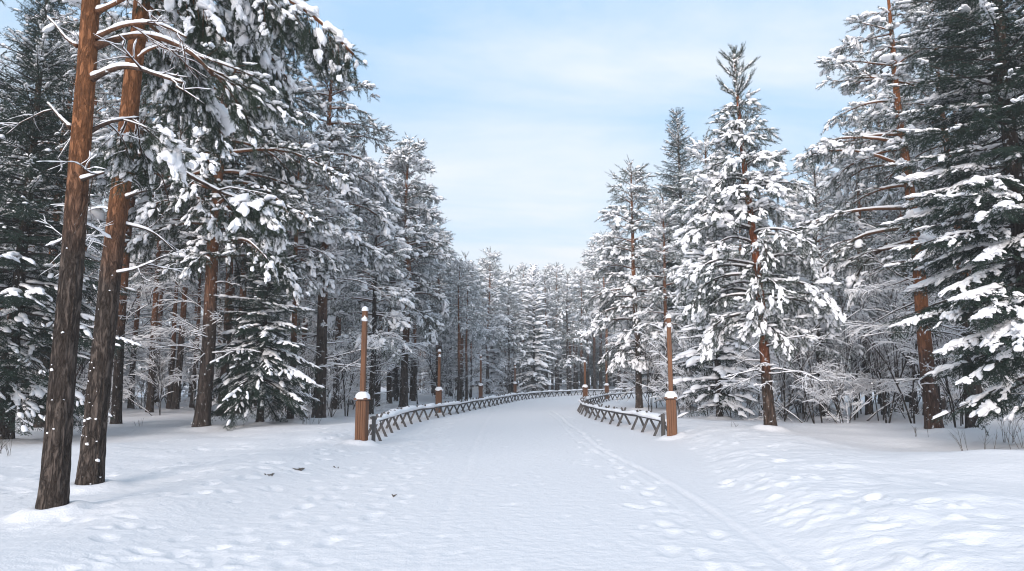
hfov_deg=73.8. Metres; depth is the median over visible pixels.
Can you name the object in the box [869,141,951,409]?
pine tree
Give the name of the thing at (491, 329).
sapling
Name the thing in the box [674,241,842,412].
sapling
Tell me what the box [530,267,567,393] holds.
pine tree
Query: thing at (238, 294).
pine tree
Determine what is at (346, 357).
sapling
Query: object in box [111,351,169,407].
sapling
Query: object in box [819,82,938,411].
pine tree
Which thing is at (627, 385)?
sapling
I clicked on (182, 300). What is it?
sapling
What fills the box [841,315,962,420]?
sapling
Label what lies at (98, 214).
pine tree
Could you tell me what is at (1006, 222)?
pine tree
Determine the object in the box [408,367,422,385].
sapling
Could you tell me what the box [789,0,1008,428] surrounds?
pine tree
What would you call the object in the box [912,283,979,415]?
sapling
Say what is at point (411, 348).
pine tree
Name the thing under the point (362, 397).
wooden post
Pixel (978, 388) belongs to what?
pine tree
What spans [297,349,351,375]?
sapling
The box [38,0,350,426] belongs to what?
pine tree
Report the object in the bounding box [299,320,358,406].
sapling
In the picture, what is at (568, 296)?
pine tree
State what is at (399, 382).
pine tree
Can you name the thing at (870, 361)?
sapling
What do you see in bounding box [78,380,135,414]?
shrub
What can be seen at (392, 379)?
pine tree
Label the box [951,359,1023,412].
sapling
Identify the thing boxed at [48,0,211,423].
pine tree
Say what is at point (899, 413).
shrub
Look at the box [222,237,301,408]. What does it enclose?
pine tree
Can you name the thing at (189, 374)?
sapling
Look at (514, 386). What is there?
wooden post
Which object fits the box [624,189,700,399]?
pine tree
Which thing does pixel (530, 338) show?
pine tree
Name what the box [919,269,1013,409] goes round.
spruce tree
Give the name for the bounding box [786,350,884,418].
sapling
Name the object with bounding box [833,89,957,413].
pine tree
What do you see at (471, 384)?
shrub
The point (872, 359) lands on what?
sapling
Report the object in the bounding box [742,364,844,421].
shrub
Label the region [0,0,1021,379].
sky
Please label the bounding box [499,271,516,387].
pine tree
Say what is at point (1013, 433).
dry weed
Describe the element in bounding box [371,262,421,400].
pine tree
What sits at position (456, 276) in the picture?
pine tree
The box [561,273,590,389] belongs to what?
pine tree
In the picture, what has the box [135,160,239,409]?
pine tree
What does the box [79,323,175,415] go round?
sapling
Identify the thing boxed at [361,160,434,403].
pine tree
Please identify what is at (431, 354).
pine tree
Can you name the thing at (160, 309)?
pine tree
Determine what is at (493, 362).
spruce tree
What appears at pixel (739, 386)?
sapling
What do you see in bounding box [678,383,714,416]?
shrub
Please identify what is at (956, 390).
sapling
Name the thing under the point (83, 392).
pine tree
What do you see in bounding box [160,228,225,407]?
pine tree
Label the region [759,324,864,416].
sapling
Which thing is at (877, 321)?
pine tree
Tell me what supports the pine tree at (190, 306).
on the ground
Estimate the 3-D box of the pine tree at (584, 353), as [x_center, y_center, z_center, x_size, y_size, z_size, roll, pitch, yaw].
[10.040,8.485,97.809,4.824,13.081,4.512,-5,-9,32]
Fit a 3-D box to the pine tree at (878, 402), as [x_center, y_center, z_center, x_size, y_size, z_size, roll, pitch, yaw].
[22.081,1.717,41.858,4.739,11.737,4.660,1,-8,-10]
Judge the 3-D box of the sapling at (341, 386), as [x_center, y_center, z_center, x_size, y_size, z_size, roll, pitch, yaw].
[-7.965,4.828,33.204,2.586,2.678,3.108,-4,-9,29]
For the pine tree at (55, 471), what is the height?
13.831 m
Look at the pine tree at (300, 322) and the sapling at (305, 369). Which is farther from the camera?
the pine tree at (300, 322)
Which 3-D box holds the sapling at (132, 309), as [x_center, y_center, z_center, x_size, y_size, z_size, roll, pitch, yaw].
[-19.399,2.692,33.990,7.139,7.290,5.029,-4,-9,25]
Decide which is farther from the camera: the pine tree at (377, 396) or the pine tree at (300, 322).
the pine tree at (300, 322)
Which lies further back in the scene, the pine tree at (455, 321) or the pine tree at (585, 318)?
the pine tree at (585, 318)
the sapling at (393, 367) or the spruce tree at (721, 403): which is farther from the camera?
the sapling at (393, 367)
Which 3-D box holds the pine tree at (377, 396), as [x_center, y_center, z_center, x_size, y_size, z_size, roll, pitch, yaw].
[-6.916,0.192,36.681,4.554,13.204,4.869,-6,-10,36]
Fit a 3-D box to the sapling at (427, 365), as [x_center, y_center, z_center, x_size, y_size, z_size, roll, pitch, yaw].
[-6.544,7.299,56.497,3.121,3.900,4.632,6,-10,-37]
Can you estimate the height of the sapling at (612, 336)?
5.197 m
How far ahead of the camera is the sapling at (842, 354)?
23.02 m
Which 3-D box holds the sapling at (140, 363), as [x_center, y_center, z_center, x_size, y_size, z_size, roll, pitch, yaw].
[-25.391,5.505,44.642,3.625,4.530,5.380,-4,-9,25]
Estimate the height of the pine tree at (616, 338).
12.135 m
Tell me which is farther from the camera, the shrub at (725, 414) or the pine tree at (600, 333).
the pine tree at (600, 333)
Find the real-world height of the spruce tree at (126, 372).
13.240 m
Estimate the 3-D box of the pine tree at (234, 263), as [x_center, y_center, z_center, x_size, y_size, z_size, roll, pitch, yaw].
[-11.226,-2.039,28.319,5.662,15.354,5.295,-6,-10,38]
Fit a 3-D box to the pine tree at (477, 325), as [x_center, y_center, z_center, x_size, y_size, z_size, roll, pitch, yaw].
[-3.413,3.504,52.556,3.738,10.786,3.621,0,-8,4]
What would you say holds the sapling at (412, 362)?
on the ground
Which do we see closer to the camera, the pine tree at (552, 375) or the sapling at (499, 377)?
the sapling at (499, 377)
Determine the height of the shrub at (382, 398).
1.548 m
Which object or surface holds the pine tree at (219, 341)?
on the ground
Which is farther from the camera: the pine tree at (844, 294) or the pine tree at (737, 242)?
the pine tree at (844, 294)
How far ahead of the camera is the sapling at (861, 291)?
21.58 m
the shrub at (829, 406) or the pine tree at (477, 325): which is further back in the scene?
the pine tree at (477, 325)
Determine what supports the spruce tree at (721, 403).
on the ground
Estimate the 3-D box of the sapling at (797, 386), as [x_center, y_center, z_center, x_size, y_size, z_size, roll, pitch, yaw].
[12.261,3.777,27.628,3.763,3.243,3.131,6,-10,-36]
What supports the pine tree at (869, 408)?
on the ground
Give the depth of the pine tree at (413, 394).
41.01 m
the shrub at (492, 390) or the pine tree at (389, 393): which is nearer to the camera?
the pine tree at (389, 393)
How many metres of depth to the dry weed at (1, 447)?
14.11 m
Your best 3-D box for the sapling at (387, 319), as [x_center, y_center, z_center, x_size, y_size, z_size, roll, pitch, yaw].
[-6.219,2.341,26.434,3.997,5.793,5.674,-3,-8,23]
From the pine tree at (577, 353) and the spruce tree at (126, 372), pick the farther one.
the pine tree at (577, 353)
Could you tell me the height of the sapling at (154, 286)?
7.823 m
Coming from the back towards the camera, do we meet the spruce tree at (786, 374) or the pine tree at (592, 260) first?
the pine tree at (592, 260)
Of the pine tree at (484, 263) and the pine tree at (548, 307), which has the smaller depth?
the pine tree at (484, 263)
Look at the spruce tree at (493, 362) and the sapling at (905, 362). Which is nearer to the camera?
the sapling at (905, 362)
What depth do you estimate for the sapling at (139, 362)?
34.24 m
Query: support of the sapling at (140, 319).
on the ground
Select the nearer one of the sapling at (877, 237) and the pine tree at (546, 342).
the sapling at (877, 237)
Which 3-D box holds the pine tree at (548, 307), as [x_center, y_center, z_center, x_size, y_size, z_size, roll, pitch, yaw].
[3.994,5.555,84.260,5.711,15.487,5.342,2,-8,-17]
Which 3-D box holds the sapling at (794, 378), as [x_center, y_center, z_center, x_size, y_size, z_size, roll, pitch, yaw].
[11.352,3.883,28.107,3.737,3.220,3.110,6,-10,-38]
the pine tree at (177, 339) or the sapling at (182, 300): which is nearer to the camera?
the sapling at (182, 300)
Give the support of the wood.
on the ground
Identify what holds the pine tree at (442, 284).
on the ground
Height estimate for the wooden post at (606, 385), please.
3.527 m
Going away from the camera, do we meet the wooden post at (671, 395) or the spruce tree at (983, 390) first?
the wooden post at (671, 395)
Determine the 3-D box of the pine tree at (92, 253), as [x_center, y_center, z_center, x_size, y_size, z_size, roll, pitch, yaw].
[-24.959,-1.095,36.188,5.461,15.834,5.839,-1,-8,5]
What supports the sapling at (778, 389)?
on the ground
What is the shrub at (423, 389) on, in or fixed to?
on the ground
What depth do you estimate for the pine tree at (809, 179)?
34.95 m
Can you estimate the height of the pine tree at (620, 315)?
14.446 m
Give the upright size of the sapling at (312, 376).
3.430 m
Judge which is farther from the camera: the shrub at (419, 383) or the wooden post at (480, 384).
the shrub at (419, 383)
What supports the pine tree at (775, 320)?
on the ground
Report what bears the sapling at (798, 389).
on the ground
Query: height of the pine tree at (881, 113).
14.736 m
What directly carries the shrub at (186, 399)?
on the ground
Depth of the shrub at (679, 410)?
29.54 m
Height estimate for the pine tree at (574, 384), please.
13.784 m
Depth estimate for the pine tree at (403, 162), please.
35.46 m
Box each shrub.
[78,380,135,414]
[124,369,160,406]
[156,374,195,401]
[181,387,217,407]
[282,367,368,416]
[345,376,388,406]
[345,381,393,410]
[408,373,433,394]
[408,375,430,392]
[435,371,474,398]
[475,379,500,397]
[640,365,694,414]
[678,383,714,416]
[698,370,774,417]
[711,377,762,415]
[730,376,795,415]
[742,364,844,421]
[789,360,873,422]
[799,389,849,416]
[881,373,953,414]
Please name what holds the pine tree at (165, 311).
on the ground
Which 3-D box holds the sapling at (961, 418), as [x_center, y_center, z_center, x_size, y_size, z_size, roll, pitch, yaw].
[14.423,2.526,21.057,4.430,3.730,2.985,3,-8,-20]
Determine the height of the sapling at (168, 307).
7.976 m
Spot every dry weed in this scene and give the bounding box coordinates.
[0,436,10,452]
[949,431,967,450]
[979,429,996,448]
[998,419,1019,442]
[1000,424,1022,448]
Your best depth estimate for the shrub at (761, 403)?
27.70 m
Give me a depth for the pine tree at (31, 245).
28.47 m
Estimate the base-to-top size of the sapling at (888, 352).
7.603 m
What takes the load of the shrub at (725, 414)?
on the ground
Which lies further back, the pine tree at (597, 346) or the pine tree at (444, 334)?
the pine tree at (597, 346)
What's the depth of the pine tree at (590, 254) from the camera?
83.94 m
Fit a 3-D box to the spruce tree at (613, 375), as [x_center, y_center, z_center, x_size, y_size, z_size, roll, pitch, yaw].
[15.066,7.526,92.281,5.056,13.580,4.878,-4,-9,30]
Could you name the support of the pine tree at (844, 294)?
on the ground
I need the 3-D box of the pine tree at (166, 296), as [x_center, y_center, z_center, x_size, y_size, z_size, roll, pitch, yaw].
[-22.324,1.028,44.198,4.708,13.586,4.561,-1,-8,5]
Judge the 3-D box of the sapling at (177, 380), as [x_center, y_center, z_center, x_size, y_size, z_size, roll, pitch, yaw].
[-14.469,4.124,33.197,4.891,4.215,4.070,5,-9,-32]
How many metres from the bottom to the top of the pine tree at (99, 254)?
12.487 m
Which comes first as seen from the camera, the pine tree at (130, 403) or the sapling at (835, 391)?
the sapling at (835, 391)
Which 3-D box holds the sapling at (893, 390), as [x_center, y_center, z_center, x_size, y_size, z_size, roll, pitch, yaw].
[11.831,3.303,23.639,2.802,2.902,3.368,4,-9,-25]
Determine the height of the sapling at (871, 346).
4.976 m
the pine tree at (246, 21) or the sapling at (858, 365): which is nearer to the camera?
the pine tree at (246, 21)
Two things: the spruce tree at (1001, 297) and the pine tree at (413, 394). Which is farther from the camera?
the pine tree at (413, 394)
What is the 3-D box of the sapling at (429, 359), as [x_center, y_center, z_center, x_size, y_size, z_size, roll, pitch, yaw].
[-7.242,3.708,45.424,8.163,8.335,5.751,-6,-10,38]
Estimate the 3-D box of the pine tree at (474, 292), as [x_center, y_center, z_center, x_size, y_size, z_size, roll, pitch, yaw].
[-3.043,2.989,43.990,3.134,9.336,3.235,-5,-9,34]
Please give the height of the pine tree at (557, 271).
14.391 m
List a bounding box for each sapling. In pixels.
[75,361,88,391]
[76,248,190,376]
[76,271,165,382]
[77,336,134,396]
[77,345,142,380]
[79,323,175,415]
[82,271,201,405]
[85,295,158,366]
[85,349,176,415]
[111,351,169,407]
[112,350,147,408]
[124,347,167,375]
[142,312,259,385]
[148,267,282,380]
[156,343,198,400]
[160,344,235,409]
[162,349,221,395]
[167,308,216,357]
[182,350,219,399]
[189,304,245,356]
[214,355,253,404]
[255,341,355,405]
[255,352,314,392]
[265,339,329,412]
[272,269,421,415]
[280,318,379,414]
[284,324,404,416]
[284,325,387,408]
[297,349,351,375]
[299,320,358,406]
[326,363,359,409]
[331,295,443,404]
[331,355,386,405]
[351,354,395,384]
[359,321,433,391]
[360,312,428,403]
[369,297,462,391]
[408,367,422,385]
[408,367,429,391]
[417,332,492,396]
[418,352,451,396]
[418,355,453,395]
[422,361,469,397]
[442,358,490,396]
[464,309,510,372]
[468,351,519,394]
[468,359,501,391]
[605,316,698,407]
[614,354,650,406]
[630,323,698,410]
[635,328,712,415]
[650,320,752,417]
[662,279,775,413]
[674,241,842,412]
[715,323,825,423]
[721,341,771,407]
[729,305,869,422]
[737,346,790,418]
[755,248,906,421]
[757,354,828,414]
[758,355,854,418]
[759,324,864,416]
[765,233,953,423]
[773,353,823,415]
[775,219,975,418]
[777,357,834,413]
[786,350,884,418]
[789,295,959,417]
[814,344,919,420]
[828,291,918,414]
[829,269,994,414]
[830,266,949,422]
[833,290,903,412]
[838,318,901,413]
[840,303,967,427]
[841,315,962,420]
[844,333,936,417]
[848,341,952,418]
[849,319,949,420]
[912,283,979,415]
[918,358,979,418]
[935,321,1009,425]
[937,359,985,414]
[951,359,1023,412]
[957,352,1023,392]
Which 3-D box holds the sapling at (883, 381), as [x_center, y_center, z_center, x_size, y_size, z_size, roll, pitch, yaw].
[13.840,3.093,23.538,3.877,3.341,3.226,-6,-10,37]
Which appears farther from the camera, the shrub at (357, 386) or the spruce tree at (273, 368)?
the shrub at (357, 386)
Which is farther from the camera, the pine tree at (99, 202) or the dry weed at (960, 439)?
the pine tree at (99, 202)
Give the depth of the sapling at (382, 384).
38.67 m
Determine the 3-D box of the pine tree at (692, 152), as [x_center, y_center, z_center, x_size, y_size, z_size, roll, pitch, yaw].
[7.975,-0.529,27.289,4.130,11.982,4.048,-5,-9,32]
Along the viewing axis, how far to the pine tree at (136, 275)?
30.77 m
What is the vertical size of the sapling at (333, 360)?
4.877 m
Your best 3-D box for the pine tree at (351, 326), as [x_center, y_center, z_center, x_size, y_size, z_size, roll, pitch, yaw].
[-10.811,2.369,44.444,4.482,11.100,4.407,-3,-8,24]
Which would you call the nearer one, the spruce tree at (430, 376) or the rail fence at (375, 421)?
the rail fence at (375, 421)
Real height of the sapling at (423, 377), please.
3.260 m
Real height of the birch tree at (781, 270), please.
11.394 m
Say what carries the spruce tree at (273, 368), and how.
on the ground
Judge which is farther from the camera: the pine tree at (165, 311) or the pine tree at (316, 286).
the pine tree at (165, 311)
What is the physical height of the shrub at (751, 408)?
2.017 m
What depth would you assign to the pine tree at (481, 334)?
54.99 m
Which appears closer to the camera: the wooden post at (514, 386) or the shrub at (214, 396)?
the shrub at (214, 396)
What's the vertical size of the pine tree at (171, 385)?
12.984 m
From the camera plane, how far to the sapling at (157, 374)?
28.46 m
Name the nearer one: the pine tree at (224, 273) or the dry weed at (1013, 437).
the dry weed at (1013, 437)
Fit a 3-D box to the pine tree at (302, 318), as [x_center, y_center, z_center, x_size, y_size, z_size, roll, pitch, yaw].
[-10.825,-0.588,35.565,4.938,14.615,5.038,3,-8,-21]
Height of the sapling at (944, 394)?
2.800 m
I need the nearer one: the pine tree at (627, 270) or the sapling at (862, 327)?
the sapling at (862, 327)
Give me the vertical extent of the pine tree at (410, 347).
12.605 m
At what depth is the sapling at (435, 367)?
54.60 m
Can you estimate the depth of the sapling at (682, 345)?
26.91 m
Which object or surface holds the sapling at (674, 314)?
on the ground
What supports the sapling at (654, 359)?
on the ground
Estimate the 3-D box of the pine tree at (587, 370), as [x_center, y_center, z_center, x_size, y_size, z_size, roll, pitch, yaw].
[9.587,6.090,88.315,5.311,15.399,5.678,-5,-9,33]
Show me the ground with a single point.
(551, 483)
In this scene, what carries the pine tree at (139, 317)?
on the ground
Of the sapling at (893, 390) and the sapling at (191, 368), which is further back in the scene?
the sapling at (191, 368)
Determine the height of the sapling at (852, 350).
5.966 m
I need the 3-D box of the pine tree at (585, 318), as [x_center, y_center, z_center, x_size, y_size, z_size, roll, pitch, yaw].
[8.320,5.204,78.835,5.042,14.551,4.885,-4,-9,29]
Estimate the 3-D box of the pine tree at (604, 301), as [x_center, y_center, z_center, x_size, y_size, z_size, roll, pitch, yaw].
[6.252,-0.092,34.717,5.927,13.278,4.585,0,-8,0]
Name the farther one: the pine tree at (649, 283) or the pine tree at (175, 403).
the pine tree at (649, 283)
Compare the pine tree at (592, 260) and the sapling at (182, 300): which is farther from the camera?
the pine tree at (592, 260)
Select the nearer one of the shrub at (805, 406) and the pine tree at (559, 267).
the shrub at (805, 406)
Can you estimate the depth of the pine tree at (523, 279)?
80.29 m
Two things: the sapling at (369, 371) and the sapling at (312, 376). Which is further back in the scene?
the sapling at (369, 371)
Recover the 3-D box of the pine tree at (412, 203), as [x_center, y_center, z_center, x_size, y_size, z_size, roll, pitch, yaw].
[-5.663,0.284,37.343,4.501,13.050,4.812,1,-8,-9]
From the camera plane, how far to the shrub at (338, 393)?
27.99 m
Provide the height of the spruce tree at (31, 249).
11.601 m
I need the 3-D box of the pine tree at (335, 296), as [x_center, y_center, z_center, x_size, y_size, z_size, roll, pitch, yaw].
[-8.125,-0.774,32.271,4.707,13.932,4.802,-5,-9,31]
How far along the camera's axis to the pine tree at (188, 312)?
47.82 m
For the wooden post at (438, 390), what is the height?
3.177 m
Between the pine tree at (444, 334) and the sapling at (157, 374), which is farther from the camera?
the pine tree at (444, 334)
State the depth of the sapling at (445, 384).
49.42 m
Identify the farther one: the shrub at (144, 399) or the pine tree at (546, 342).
the pine tree at (546, 342)
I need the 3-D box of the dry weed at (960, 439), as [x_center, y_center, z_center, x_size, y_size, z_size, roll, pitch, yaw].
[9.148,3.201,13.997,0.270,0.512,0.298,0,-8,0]
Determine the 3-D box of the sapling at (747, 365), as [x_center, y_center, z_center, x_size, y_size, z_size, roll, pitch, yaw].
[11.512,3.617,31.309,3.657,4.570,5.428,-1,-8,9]
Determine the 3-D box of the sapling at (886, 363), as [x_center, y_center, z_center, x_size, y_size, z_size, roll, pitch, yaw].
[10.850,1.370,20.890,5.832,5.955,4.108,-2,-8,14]
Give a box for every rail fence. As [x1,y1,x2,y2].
[368,388,631,440]
[577,390,666,435]
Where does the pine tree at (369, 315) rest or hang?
on the ground
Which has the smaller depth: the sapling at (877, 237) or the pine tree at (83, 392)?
the sapling at (877, 237)
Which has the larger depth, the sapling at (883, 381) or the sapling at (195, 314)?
the sapling at (195, 314)
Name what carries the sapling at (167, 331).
on the ground
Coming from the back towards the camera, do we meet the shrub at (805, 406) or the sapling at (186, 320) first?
the sapling at (186, 320)
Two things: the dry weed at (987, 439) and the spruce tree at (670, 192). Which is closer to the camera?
the dry weed at (987, 439)
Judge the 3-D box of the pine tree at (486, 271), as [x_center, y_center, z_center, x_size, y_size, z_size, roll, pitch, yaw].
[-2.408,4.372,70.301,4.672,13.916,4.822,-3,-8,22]
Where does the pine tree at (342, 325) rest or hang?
on the ground
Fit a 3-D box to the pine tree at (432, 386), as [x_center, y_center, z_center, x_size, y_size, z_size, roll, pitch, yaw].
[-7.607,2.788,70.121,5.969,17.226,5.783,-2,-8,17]
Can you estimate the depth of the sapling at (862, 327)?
20.16 m
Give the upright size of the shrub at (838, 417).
2.086 m
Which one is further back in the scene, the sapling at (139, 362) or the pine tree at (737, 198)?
the sapling at (139, 362)
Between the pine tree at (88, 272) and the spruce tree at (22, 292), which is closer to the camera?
the spruce tree at (22, 292)
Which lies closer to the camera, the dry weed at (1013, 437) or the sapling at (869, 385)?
the dry weed at (1013, 437)
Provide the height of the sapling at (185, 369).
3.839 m
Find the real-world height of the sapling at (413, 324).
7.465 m
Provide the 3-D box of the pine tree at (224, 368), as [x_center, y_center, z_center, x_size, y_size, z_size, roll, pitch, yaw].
[-11.042,-2.914,25.956,5.674,16.374,5.497,4,-9,-28]
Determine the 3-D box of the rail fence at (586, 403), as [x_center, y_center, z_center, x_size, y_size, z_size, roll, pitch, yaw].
[13.473,6.979,40.739,21.115,1.003,45.711,0,-8,0]
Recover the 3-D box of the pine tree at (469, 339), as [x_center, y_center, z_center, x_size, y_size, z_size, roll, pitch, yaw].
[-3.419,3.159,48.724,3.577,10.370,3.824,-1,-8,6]
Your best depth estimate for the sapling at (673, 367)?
26.40 m
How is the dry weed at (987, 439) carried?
on the ground
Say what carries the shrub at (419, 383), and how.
on the ground
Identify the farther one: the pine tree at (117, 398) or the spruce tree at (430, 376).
the spruce tree at (430, 376)
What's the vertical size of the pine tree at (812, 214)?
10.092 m
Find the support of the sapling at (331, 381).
on the ground
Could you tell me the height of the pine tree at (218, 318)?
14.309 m
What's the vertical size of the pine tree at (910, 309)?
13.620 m
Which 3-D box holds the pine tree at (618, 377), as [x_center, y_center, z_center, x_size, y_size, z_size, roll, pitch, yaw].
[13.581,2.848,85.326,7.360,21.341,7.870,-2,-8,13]
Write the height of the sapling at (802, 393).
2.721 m
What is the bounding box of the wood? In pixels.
[124,279,1016,386]
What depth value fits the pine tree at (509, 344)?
62.80 m
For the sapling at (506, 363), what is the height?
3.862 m
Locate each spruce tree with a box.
[0,0,144,438]
[0,206,82,412]
[77,227,151,400]
[159,291,201,394]
[191,235,327,430]
[419,347,457,389]
[472,276,513,393]
[510,264,556,394]
[609,331,634,385]
[641,107,744,407]
[667,171,761,419]
[766,191,854,414]
[861,268,922,401]
[877,0,1023,436]
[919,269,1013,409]
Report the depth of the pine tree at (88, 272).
48.33 m
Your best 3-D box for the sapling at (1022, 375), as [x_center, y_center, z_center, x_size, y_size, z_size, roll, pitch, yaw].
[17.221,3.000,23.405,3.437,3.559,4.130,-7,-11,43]
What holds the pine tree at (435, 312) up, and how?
on the ground
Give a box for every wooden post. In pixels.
[354,306,370,440]
[435,349,442,412]
[478,355,482,401]
[513,363,516,392]
[582,360,587,396]
[604,360,609,398]
[664,314,677,435]
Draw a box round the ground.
[0,380,1023,570]
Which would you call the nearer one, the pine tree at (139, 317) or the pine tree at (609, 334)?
the pine tree at (139, 317)
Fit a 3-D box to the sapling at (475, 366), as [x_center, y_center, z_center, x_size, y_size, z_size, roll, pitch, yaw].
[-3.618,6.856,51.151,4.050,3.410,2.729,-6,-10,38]
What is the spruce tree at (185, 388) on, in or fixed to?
on the ground
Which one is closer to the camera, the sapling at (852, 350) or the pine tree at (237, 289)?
the sapling at (852, 350)
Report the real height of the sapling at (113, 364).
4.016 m
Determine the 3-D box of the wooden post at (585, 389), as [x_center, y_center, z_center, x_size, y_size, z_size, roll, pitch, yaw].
[4.289,5.855,40.075,0.350,2.927,0.338,2,-8,-11]
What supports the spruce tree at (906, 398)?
on the ground
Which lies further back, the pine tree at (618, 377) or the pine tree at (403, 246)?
the pine tree at (618, 377)
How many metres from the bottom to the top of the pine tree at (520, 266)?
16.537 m
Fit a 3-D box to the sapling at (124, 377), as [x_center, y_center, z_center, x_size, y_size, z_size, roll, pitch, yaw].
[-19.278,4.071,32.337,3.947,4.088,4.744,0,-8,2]
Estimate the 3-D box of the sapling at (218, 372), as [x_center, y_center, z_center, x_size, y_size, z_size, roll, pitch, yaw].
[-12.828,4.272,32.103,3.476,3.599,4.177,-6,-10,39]
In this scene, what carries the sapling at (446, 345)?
on the ground
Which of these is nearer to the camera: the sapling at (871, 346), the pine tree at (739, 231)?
the sapling at (871, 346)
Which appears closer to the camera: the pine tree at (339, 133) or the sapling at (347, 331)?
the pine tree at (339, 133)
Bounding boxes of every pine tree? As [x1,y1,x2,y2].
[0,0,153,427]
[0,0,312,509]
[0,140,87,366]
[9,3,164,316]
[14,135,106,383]
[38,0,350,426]
[39,0,367,484]
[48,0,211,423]
[63,201,103,311]
[80,241,103,369]
[82,234,130,394]
[96,190,177,408]
[124,119,203,412]
[128,276,165,368]
[132,248,195,402]
[132,299,179,396]
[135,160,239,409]
[140,215,223,408]
[141,246,201,401]
[141,295,196,399]
[149,246,203,401]
[158,26,297,415]
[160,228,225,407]
[171,98,300,413]
[178,293,201,396]
[188,220,221,341]
[189,220,235,401]
[200,269,248,375]
[201,215,255,371]
[218,262,273,400]
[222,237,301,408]
[224,29,403,417]
[246,125,359,418]
[256,157,339,405]
[283,239,312,339]
[283,247,351,395]
[287,140,392,408]
[327,156,417,413]
[327,250,370,401]
[342,174,416,406]
[344,133,457,406]
[355,234,371,391]
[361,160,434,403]
[371,178,447,377]
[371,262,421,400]
[383,331,429,381]
[384,309,394,396]
[394,197,449,400]
[398,360,399,396]
[399,231,434,398]
[416,217,463,386]
[420,248,453,397]
[421,262,448,394]
[426,236,443,392]
[428,263,478,395]
[434,257,481,400]
[436,260,480,399]
[440,261,490,399]
[441,250,493,396]
[444,260,487,398]
[461,263,490,396]
[472,247,511,393]
[479,265,507,392]
[489,279,530,393]
[496,265,535,391]
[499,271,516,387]
[506,262,534,389]
[516,266,552,383]
[524,284,538,389]
[525,292,558,389]
[527,269,560,388]
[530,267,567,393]
[536,262,579,392]
[542,263,563,388]
[547,263,578,389]
[547,270,591,393]
[558,289,583,388]
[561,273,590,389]
[565,268,591,388]
[569,268,602,388]
[571,334,597,384]
[575,242,611,388]
[578,232,614,388]
[580,155,685,407]
[582,231,630,383]
[582,280,603,388]
[591,333,604,375]
[593,231,640,387]
[598,328,613,371]
[601,286,633,391]
[607,273,638,390]
[609,265,634,387]
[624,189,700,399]
[636,216,684,316]
[664,128,760,413]
[669,41,846,425]
[699,230,756,366]
[722,181,770,402]
[755,265,793,405]
[765,147,880,415]
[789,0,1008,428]
[797,167,854,408]
[817,126,911,414]
[817,209,844,401]
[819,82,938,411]
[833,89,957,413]
[837,195,911,406]
[837,274,900,403]
[858,0,1023,427]
[865,9,1023,417]
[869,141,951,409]
[879,221,943,385]
[978,67,1021,263]
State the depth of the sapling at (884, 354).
23.52 m
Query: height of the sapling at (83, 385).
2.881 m
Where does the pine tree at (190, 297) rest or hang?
on the ground
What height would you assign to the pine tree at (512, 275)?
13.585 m
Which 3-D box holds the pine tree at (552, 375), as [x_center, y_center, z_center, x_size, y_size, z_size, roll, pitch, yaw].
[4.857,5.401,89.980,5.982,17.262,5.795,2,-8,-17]
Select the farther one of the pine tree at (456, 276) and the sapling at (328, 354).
the pine tree at (456, 276)
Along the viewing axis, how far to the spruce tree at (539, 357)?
63.64 m

